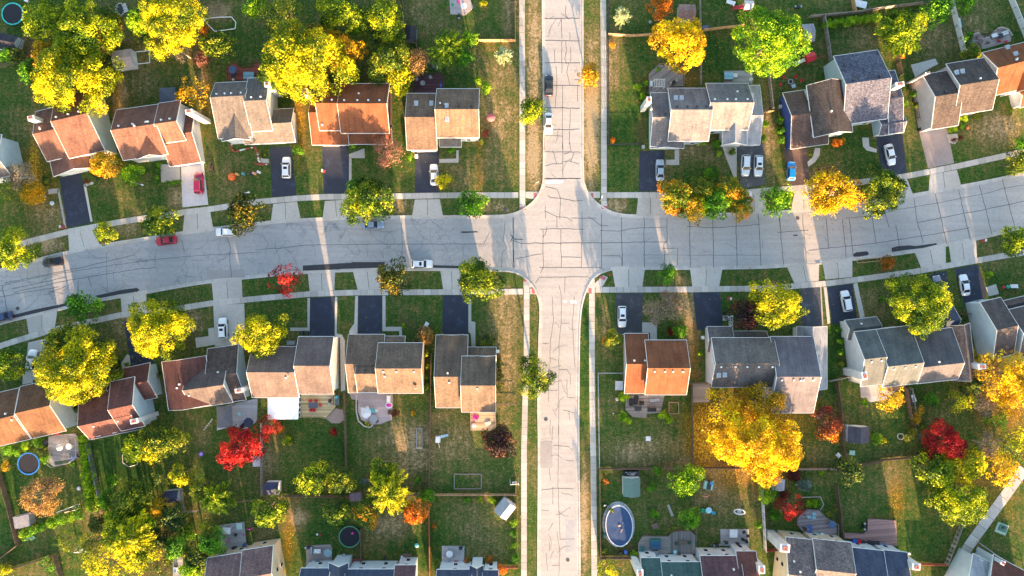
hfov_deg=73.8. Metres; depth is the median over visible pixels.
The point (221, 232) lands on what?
parked car
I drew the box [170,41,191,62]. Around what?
tree
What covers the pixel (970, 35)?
bush
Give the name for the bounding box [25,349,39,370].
parked car
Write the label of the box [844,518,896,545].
deck
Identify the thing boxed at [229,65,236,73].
patio umbrella
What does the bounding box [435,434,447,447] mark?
playset
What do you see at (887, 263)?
bush
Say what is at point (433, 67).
bush
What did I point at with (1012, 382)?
tree
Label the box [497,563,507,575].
bush
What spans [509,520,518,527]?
bush
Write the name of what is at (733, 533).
table
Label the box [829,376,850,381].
fence
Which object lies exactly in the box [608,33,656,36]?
fence
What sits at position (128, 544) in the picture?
tree
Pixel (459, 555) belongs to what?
patio
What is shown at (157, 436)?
tree
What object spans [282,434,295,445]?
bush
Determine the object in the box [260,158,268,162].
front walk
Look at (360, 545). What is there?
fence
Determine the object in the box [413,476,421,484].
bush
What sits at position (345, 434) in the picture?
fence
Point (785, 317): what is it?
tree
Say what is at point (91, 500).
hedge bush
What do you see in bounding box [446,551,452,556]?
round table
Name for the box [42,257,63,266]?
parked car
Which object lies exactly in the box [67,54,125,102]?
tree
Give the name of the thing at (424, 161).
driveway
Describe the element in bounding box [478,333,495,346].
bush
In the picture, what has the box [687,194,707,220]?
tree
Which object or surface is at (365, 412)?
patio umbrella
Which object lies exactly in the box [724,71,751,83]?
patio
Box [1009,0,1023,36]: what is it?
fence
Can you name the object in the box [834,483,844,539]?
fence
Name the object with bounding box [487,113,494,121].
play tent
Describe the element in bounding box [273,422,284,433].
bush
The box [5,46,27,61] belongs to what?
bush
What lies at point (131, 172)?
tree
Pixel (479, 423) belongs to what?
deck
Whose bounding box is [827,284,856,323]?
driveway
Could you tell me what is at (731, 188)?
tree
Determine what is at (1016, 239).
tree
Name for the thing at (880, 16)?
hedge bush
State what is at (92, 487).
hedge bush
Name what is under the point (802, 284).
sidewalk
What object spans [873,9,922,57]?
tree
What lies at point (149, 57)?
garden edging
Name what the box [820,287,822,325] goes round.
front walk
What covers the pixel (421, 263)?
parked car
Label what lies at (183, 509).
fence
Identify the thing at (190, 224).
driveway apron
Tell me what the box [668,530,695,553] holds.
deck
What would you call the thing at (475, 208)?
tree
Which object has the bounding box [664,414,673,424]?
bush
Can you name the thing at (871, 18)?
hedge bush
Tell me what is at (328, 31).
tree
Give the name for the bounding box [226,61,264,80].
deck
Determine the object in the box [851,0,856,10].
fence
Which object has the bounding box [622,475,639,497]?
shed
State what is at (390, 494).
tree
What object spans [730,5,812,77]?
tree
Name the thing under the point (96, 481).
fence
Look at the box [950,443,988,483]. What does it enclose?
tree
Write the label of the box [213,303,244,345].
driveway
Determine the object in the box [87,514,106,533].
tree
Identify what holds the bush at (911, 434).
on the lawn ground
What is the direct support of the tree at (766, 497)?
on the lawn ground
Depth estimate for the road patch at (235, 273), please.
149.99 m
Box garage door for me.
[64,168,89,174]
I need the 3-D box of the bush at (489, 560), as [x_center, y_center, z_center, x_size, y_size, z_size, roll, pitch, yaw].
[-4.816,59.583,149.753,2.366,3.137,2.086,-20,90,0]
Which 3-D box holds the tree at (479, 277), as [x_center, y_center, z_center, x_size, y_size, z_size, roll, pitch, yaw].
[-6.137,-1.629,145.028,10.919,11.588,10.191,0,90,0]
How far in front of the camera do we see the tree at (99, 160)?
144.19 m
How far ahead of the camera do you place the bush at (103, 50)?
147.89 m
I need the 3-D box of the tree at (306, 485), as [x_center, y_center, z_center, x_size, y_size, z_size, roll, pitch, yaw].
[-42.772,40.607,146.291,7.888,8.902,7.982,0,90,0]
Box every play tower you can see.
[733,0,753,11]
[795,51,824,64]
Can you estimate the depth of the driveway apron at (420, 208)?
149.96 m
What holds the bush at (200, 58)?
on the lawn ground
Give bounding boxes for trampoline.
[0,1,23,24]
[14,453,39,475]
[336,526,360,549]
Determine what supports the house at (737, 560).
on the lawn ground
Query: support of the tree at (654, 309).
on the lawn ground
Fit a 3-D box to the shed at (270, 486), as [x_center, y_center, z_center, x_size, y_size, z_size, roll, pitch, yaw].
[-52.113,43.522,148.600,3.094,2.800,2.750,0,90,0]
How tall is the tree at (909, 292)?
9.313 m
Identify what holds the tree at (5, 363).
on the lawn ground
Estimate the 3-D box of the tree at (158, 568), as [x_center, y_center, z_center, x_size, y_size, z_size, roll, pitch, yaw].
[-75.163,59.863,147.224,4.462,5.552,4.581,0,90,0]
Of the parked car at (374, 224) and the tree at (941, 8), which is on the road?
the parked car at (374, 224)
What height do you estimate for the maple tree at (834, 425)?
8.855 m
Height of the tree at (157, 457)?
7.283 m
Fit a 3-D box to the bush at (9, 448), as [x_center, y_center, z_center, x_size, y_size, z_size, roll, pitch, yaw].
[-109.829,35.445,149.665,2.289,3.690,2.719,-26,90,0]
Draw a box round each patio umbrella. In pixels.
[56,444,62,450]
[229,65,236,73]
[243,418,252,426]
[361,408,370,417]
[484,418,490,424]
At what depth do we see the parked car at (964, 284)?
148.98 m
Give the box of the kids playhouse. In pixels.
[702,480,713,489]
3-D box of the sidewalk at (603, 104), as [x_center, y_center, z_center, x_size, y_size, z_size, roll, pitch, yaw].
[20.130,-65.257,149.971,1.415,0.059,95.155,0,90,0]
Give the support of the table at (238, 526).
on the patio at (239, 539)
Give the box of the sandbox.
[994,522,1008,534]
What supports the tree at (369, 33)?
on the lawn ground
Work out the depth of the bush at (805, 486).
147.85 m
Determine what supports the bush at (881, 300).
on the lawn ground
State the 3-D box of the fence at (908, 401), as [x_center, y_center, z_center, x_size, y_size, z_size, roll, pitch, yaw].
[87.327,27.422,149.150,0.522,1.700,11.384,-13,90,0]
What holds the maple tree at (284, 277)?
on the lawn ground
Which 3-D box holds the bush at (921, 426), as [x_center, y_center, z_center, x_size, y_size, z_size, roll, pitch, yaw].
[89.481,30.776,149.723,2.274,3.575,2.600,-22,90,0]
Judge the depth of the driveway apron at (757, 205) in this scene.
149.96 m
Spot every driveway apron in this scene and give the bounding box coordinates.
[26,310,56,333]
[68,230,99,252]
[120,292,146,311]
[183,212,212,232]
[212,278,241,299]
[271,202,299,222]
[308,271,334,291]
[323,200,349,218]
[353,270,380,289]
[412,199,442,216]
[440,269,460,288]
[612,269,644,286]
[636,198,664,215]
[690,268,721,285]
[743,194,765,213]
[787,263,818,282]
[791,190,815,210]
[822,259,851,279]
[899,179,912,197]
[914,244,945,267]
[929,170,960,192]
[949,239,976,261]
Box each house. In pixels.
[0,134,25,183]
[0,383,77,445]
[27,92,116,176]
[77,362,162,439]
[110,100,210,166]
[162,344,249,410]
[205,538,285,575]
[210,77,297,144]
[246,336,338,397]
[299,555,417,575]
[303,83,392,145]
[345,334,424,393]
[405,88,479,151]
[434,334,495,411]
[436,557,498,575]
[622,333,690,394]
[630,544,764,575]
[640,83,763,148]
[705,326,826,412]
[766,529,920,575]
[779,50,906,149]
[840,306,985,387]
[906,58,998,132]
[944,547,1023,575]
[965,296,1023,358]
[981,42,1023,107]
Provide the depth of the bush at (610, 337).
145.71 m
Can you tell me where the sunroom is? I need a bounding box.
[268,396,300,418]
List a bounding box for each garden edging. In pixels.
[136,50,149,63]
[203,17,235,31]
[230,144,253,152]
[356,394,372,427]
[416,428,422,448]
[454,474,481,488]
[668,402,678,413]
[856,257,881,262]
[997,26,1012,35]
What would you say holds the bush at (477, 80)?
on the lawn ground
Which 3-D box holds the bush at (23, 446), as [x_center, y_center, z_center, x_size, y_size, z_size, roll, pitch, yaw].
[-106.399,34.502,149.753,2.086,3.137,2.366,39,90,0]
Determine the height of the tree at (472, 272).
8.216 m
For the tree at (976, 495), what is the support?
on the lawn ground
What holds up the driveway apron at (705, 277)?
on the lawn ground
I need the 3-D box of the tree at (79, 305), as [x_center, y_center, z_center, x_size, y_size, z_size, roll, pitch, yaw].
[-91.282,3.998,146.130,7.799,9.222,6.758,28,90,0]
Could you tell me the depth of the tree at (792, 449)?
140.17 m
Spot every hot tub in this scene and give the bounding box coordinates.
[243,72,254,80]
[333,395,339,404]
[650,538,660,549]
[723,72,732,80]
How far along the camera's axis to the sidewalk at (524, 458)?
149.94 m
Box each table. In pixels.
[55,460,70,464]
[66,443,71,449]
[122,3,127,12]
[236,523,242,529]
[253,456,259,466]
[309,402,317,407]
[324,549,331,556]
[370,415,376,422]
[403,553,411,556]
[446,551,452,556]
[461,3,466,8]
[615,381,622,389]
[640,546,644,551]
[651,522,658,529]
[706,507,711,513]
[726,0,734,5]
[729,529,737,537]
[808,525,811,532]
[829,521,835,527]
[855,0,866,8]
[868,540,879,544]
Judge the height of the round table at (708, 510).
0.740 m
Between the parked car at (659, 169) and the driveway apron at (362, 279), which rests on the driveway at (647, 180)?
the parked car at (659, 169)
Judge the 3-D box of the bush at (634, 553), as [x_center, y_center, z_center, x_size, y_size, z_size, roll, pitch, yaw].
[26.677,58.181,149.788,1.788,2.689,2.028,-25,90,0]
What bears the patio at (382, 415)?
on the lawn ground
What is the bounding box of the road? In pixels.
[0,0,1023,575]
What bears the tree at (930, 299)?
on the lawn ground
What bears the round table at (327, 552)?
on the patio at (321, 556)
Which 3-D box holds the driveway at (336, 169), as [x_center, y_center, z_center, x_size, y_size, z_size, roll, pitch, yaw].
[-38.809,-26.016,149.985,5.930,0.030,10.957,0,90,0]
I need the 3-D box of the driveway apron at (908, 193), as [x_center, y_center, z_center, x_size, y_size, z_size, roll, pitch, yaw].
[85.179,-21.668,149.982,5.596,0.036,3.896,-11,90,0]
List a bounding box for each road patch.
[206,269,244,278]
[540,441,552,467]
[545,180,562,183]
[566,520,574,552]
[665,248,676,266]
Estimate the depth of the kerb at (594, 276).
149.99 m
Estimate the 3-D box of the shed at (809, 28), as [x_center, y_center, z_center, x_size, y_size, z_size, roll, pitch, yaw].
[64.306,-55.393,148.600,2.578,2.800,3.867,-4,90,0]
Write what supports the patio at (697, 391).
on the lawn ground
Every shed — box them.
[0,33,24,52]
[13,512,35,528]
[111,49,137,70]
[163,488,182,502]
[263,480,281,494]
[350,491,362,501]
[405,25,417,43]
[494,496,515,519]
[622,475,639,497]
[677,4,695,22]
[770,477,784,490]
[800,23,815,44]
[844,425,868,443]
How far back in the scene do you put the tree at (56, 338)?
142.54 m
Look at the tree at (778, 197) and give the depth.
144.25 m
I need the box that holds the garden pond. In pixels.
[115,3,124,15]
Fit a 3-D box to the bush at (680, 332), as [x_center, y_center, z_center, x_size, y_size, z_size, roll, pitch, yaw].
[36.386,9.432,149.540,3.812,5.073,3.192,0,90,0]
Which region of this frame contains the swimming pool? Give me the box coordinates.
[602,501,634,546]
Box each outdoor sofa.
[68,454,78,461]
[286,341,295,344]
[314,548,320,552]
[629,398,632,405]
[633,395,638,404]
[647,408,655,411]
[990,33,998,38]
[1009,284,1018,287]
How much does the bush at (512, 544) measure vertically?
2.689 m
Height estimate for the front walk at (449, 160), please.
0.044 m
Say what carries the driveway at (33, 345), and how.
on the lawn ground
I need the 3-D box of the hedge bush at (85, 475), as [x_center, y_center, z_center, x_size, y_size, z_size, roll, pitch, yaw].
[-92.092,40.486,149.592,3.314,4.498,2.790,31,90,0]
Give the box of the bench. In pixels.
[667,504,673,516]
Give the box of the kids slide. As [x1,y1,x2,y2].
[385,395,392,408]
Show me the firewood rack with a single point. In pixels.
(630, 472)
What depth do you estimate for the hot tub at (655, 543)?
148.68 m
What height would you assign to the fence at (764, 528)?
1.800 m
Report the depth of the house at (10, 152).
146.10 m
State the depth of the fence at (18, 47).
149.10 m
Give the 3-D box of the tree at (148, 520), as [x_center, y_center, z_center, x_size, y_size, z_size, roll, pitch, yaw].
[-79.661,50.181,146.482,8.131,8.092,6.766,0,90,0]
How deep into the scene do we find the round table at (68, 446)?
148.76 m
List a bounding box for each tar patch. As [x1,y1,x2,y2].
[13,304,65,317]
[96,288,138,297]
[303,262,384,270]
[433,265,457,267]
[853,251,868,256]
[891,243,936,251]
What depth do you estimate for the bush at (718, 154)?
149.04 m
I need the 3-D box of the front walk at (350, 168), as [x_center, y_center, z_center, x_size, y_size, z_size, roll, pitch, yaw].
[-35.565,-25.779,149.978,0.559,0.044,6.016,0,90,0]
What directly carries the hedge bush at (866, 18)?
on the lawn ground
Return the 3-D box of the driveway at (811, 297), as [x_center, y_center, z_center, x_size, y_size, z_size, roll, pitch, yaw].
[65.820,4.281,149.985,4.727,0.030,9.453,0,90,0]
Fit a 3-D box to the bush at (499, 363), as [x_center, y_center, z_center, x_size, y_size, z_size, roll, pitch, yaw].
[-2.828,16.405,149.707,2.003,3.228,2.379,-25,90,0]
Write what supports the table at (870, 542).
on the deck at (882, 531)
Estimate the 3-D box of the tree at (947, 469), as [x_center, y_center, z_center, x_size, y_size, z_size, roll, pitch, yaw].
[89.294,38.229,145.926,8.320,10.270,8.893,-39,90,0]
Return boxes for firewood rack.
[623,470,638,475]
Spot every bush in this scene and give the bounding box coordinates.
[0,47,17,63]
[0,564,15,575]
[1,460,11,471]
[2,444,12,456]
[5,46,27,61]
[11,448,21,456]
[18,527,29,540]
[21,441,31,451]
[27,525,41,536]
[33,436,45,447]
[36,446,49,456]
[37,521,47,533]
[37,556,55,571]
[40,454,49,464]
[41,175,51,185]
[46,515,58,528]
[54,511,65,524]
[63,511,73,523]
[72,403,77,412]
[72,505,84,520]
[78,434,88,442]
[78,442,91,452]
[80,447,90,459]
[80,455,90,465]
[80,468,95,480]
[81,461,93,474]
[81,474,94,485]
[82,482,99,494]
[83,489,96,499]
[85,494,97,505]
[85,503,97,511]
[96,34,117,55]
[106,473,121,487]
[113,360,120,368]
[157,370,162,378]
[163,552,176,565]
[178,522,196,540]
[192,51,209,68]
[199,22,212,36]
[260,150,267,158]
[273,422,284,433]
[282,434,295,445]
[292,144,304,156]
[329,427,336,435]
[360,476,368,484]
[392,409,399,416]
[406,152,413,161]
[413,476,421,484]
[415,326,434,344]
[417,487,435,503]
[428,57,440,70]
[435,174,454,189]
[446,147,455,154]
[473,76,481,86]
[476,136,483,145]
[477,496,482,502]
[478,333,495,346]
[479,0,487,6]
[482,80,493,94]
[482,129,489,137]
[484,555,493,563]
[488,496,496,504]
[496,357,503,367]
[496,369,503,379]
[496,382,503,391]
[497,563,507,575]
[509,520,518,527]
[509,553,518,563]
[510,528,516,537]
[510,542,518,549]
[602,328,623,348]
[617,392,627,402]
[618,411,628,421]
[630,548,638,556]
[633,84,641,91]
[637,91,645,99]
[644,482,656,492]
[648,508,659,519]
[651,464,662,475]
[656,409,667,418]
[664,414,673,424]
[667,327,674,335]
[667,526,675,535]
[670,324,687,338]
[701,166,718,179]
[711,140,720,149]
[715,150,721,157]
[728,147,735,154]
[753,520,761,528]
[761,134,766,141]
[763,120,769,128]
[767,508,781,521]
[774,127,784,135]
[776,116,784,123]
[778,135,784,143]
[778,488,790,499]
[785,468,801,482]
[795,478,811,491]
[804,498,812,507]
[811,499,818,507]
[818,405,832,415]
[821,19,831,28]
[826,507,837,519]
[830,19,839,28]
[831,137,842,147]
[835,339,843,343]
[836,17,846,26]
[838,360,845,366]
[843,16,851,26]
[848,15,857,25]
[855,16,864,24]
[859,397,868,406]
[862,14,869,23]
[868,14,877,22]
[870,432,883,445]
[873,12,882,21]
[877,296,883,303]
[880,255,895,271]
[902,428,917,446]
[909,89,916,97]
[911,405,924,416]
[911,414,921,425]
[912,102,918,108]
[915,449,926,461]
[916,424,925,433]
[921,390,938,407]
[946,126,956,132]
[959,115,967,123]
[959,122,965,129]
[963,31,973,41]
[974,113,980,119]
[984,271,993,277]
[1003,107,1012,114]
[1009,136,1023,150]
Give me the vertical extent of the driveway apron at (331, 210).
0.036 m
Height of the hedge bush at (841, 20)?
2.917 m
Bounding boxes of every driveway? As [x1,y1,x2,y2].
[25,339,46,379]
[60,173,90,227]
[124,320,152,365]
[181,163,207,206]
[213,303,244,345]
[270,146,295,196]
[310,297,334,335]
[322,146,348,193]
[358,296,381,333]
[415,150,438,192]
[442,295,467,334]
[616,293,642,334]
[639,151,664,190]
[693,292,721,329]
[738,143,764,188]
[783,147,809,185]
[801,287,821,326]
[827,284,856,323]
[876,133,906,174]
[919,128,953,167]
[930,271,950,296]
[954,265,986,305]
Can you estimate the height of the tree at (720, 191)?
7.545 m
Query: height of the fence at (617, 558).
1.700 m
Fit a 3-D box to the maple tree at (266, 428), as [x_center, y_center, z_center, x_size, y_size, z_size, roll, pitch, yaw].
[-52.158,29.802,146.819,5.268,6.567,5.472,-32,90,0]
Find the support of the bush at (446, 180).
on the lawn ground
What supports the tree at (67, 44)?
on the lawn ground
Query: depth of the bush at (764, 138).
148.75 m
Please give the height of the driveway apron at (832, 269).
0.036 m
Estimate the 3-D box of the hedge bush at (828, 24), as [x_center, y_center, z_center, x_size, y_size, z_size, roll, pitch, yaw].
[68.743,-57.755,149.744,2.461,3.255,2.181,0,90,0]
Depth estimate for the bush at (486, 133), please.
148.82 m
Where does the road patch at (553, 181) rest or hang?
on the road
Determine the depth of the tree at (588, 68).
145.01 m
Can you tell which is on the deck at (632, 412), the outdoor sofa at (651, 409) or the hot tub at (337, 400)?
the outdoor sofa at (651, 409)
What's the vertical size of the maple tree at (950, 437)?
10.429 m
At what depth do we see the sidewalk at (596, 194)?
149.95 m
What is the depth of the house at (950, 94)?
143.38 m
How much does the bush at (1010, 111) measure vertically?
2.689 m
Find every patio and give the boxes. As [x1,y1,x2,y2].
[173,555,182,575]
[217,398,257,429]
[219,522,245,548]
[306,544,331,564]
[326,408,343,422]
[350,394,392,424]
[442,546,463,561]
[449,0,472,14]
[693,384,709,402]
[720,529,748,546]
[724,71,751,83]
[860,385,894,401]
[911,59,937,76]
[972,29,1010,48]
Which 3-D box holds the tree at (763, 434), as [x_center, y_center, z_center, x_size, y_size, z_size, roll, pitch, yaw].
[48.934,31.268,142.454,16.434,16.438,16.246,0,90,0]
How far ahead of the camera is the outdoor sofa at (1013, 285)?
149.55 m
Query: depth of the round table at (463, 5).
149.16 m
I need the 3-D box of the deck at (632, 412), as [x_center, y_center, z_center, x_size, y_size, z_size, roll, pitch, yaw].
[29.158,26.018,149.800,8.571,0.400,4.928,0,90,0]
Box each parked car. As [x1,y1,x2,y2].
[0,311,13,321]
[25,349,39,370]
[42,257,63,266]
[155,235,176,245]
[192,172,204,193]
[216,228,236,236]
[217,317,228,338]
[282,157,291,177]
[362,219,383,229]
[411,260,432,267]
[429,164,438,185]
[543,112,552,134]
[544,75,553,96]
[617,306,625,326]
[655,159,665,180]
[740,155,750,176]
[753,155,762,176]
[785,161,796,180]
[839,290,852,311]
[883,143,896,165]
[931,275,943,288]
[957,274,969,295]
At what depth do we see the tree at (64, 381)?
138.50 m
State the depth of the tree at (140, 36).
144.93 m
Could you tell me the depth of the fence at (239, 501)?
149.16 m
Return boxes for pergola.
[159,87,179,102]
[216,404,236,427]
[222,526,232,533]
[653,79,664,88]
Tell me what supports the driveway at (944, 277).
on the lawn ground
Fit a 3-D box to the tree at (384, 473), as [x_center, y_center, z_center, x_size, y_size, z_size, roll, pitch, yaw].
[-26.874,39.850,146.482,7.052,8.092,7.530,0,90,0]
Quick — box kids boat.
[734,509,744,514]
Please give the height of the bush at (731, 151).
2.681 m
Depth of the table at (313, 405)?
148.78 m
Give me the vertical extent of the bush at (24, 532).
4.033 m
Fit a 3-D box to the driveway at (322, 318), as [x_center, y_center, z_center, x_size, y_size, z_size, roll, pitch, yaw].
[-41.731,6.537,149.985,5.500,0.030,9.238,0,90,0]
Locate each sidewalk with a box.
[0,289,522,348]
[7,192,517,245]
[519,0,524,210]
[521,278,528,575]
[526,192,538,197]
[589,279,596,575]
[590,192,599,197]
[595,250,1023,292]
[600,0,606,205]
[607,149,1023,197]
[961,466,1023,552]
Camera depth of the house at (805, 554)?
143.25 m
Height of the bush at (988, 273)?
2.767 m
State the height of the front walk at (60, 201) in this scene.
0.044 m
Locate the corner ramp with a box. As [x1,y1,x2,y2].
[595,276,607,286]
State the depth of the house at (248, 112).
143.75 m
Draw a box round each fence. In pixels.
[0,33,27,67]
[0,470,20,558]
[0,554,62,575]
[85,442,100,496]
[180,489,199,512]
[237,498,262,502]
[260,423,263,496]
[277,495,349,497]
[343,391,346,469]
[360,528,361,563]
[428,353,431,492]
[428,510,429,575]
[430,493,515,495]
[478,36,515,41]
[497,566,517,568]
[597,372,624,468]
[599,467,691,469]
[599,470,630,559]
[608,0,640,144]
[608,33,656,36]
[691,384,741,468]
[694,492,696,537]
[699,0,701,85]
[703,24,743,30]
[760,480,766,552]
[763,548,777,551]
[767,74,773,109]
[797,468,836,469]
[808,0,930,17]
[822,14,832,60]
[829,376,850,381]
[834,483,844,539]
[835,381,846,456]
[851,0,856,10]
[862,456,917,465]
[894,53,903,75]
[905,388,919,438]
[909,82,920,119]
[909,387,920,436]
[920,563,948,566]
[945,525,962,565]
[951,1,965,49]
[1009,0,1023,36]
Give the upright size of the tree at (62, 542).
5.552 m
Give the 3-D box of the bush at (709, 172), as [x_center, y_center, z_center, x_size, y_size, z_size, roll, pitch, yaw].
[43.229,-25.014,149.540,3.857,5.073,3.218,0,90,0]
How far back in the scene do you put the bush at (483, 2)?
148.81 m
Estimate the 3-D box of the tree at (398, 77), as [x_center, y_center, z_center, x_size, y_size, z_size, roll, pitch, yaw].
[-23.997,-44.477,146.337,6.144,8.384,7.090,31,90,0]
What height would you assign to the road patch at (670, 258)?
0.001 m
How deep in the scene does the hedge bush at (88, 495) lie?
148.22 m
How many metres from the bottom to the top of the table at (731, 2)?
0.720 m
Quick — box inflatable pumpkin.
[228,173,235,180]
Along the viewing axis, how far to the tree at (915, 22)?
142.06 m
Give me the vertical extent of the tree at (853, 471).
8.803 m
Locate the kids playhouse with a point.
(708, 485)
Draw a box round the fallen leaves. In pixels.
[0,0,1022,575]
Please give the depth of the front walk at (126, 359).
149.96 m
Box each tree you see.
[0,158,38,194]
[0,177,23,201]
[0,224,43,270]
[0,347,32,380]
[17,58,35,84]
[17,475,65,517]
[19,181,46,204]
[21,0,70,47]
[30,41,108,117]
[31,38,53,67]
[32,343,117,405]
[42,320,79,357]
[52,31,102,86]
[52,530,75,551]
[54,0,124,64]
[64,289,104,326]
[64,323,118,378]
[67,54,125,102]
[77,531,103,555]
[77,542,126,575]
[78,341,123,388]
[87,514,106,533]
[88,151,125,178]
[91,12,123,41]
[93,220,118,245]
[96,487,116,511]
[99,509,135,552]
[103,504,136,528]
[104,508,157,564]
[109,477,145,516]
[115,475,157,515]
[119,164,144,186]
[120,536,162,575]
[121,430,149,462]
[125,3,153,39]
[126,297,195,361]
[129,513,157,534]
[131,28,153,49]
[137,0,210,61]
[138,437,165,464]
[138,514,163,535]
[139,205,181,236]
[140,423,180,457]
[143,536,156,562]
[144,496,168,518]
[147,298,190,337]
[150,468,170,491]
[151,528,174,552]
[151,557,171,575]
[157,503,189,533]
[164,427,192,456]
[164,531,192,559]
[168,459,196,487]
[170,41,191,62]
[175,76,208,107]
[177,556,204,575]
[184,541,211,572]
[189,477,213,500]
[196,478,236,514]
[198,30,236,65]
[198,514,216,534]
[198,522,226,555]
[203,485,227,509]
[215,426,266,470]
[225,191,264,236]
[230,312,288,358]
[241,0,270,21]
[248,488,289,528]
[253,414,281,442]
[255,0,308,44]
[256,51,301,92]
[262,17,359,106]
[267,263,302,297]
[292,460,328,497]
[306,22,345,52]
[315,0,367,37]
[319,494,351,525]
[320,30,368,75]
[321,464,356,495]
[339,173,395,225]
[346,179,383,214]
[348,21,366,40]
[351,498,379,529]
[360,0,405,43]
[360,23,391,46]
[366,42,411,86]
[366,462,412,515]
[370,457,401,484]
[372,135,405,171]
[375,256,413,297]
[383,65,414,97]
[384,39,410,64]
[402,498,431,524]
[406,48,430,76]
[427,28,469,71]
[451,189,489,218]
[453,48,474,68]
[457,256,507,303]
[458,260,489,291]
[461,28,478,47]
[480,423,516,457]
[494,46,513,66]
[517,353,557,399]
[519,96,546,124]
[577,62,599,88]
[597,558,618,575]
[613,6,632,26]
[642,300,671,327]
[645,0,673,20]
[646,17,707,74]
[653,263,676,285]
[657,179,693,218]
[659,290,681,309]
[659,290,691,320]
[666,463,705,496]
[674,194,703,226]
[675,189,696,210]
[676,507,700,529]
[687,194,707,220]
[690,176,716,197]
[699,189,727,220]
[701,388,750,447]
[706,400,786,474]
[708,184,733,206]
[714,172,744,203]
[722,298,763,330]
[729,199,753,222]
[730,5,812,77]
[730,185,752,207]
[737,380,789,428]
[740,446,779,488]
[748,278,809,330]
[757,419,804,482]
[758,485,776,505]
[759,184,794,217]
[759,186,791,213]
[774,494,805,521]
[800,168,857,219]
[809,174,851,213]
[809,403,843,437]
[812,163,841,193]
[813,416,845,442]
[826,456,864,491]
[846,179,872,211]
[858,161,908,219]
[871,175,906,200]
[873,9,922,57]
[876,385,905,412]
[879,8,928,52]
[884,272,951,340]
[886,277,918,310]
[907,449,957,488]
[917,0,954,29]
[920,417,967,460]
[922,287,953,323]
[923,487,958,512]
[932,474,988,527]
[941,446,967,463]
[948,390,976,413]
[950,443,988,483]
[956,0,976,15]
[958,41,981,59]
[958,375,985,396]
[971,392,997,418]
[972,349,1023,401]
[972,427,1003,459]
[980,406,1007,431]
[985,451,1020,488]
[992,426,1023,462]
[995,365,1023,419]
[999,225,1023,256]
[1003,147,1023,175]
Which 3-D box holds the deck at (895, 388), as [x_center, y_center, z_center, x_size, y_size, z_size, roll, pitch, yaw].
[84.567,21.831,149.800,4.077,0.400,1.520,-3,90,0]
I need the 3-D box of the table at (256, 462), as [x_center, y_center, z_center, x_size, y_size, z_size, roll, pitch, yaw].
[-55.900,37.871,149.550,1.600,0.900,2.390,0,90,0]
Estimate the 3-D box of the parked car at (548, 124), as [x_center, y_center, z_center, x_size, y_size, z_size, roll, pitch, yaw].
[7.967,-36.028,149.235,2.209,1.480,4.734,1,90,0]
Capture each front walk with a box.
[22,373,32,384]
[48,188,57,193]
[57,189,65,227]
[84,185,91,221]
[121,355,129,367]
[160,164,179,181]
[195,328,214,347]
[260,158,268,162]
[290,298,309,330]
[335,297,344,390]
[349,149,364,157]
[349,157,351,180]
[349,296,357,333]
[382,296,401,335]
[439,158,458,162]
[468,295,474,346]
[642,322,656,339]
[666,160,678,164]
[675,149,678,159]
[722,147,736,176]
[723,315,732,325]
[808,148,819,166]
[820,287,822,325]
[824,287,829,323]
[853,283,864,317]
[862,138,876,152]
[946,134,958,143]
[986,284,998,295]
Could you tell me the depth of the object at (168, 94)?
147.40 m
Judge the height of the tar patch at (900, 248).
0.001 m
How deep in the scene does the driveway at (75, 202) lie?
149.97 m
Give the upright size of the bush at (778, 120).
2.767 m
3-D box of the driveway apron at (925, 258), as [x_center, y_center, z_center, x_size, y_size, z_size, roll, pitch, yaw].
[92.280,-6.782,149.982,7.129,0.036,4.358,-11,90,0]
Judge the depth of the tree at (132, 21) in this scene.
143.43 m
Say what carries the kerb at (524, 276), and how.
on the lawn ground
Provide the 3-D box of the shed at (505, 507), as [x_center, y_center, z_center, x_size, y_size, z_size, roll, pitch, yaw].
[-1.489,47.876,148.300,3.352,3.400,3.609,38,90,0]
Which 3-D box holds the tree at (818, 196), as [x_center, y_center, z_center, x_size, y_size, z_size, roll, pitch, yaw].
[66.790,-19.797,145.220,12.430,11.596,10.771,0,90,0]
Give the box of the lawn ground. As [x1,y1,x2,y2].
[0,0,1023,575]
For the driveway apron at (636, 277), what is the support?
on the lawn ground
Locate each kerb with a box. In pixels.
[0,0,545,271]
[0,267,542,575]
[576,225,1023,575]
[580,0,1022,217]
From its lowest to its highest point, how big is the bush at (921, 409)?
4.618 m
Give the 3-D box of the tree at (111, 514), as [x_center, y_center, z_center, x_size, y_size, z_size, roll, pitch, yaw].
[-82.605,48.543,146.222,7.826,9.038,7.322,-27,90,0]
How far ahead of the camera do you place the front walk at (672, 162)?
149.96 m
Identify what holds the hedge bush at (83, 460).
on the lawn ground
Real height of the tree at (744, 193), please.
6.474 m
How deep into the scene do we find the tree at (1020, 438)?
144.41 m
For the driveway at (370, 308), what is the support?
on the lawn ground
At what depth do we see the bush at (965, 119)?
148.62 m
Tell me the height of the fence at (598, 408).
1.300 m
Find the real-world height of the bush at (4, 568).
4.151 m
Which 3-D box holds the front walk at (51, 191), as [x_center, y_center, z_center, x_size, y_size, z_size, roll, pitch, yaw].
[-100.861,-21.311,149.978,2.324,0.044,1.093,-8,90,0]
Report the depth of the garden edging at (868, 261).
149.84 m
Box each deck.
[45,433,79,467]
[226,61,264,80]
[301,393,335,418]
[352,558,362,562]
[412,72,443,92]
[470,412,495,430]
[625,395,663,417]
[638,535,668,553]
[648,63,684,93]
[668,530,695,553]
[796,508,838,536]
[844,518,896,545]
[888,385,905,390]
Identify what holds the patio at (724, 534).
on the lawn ground

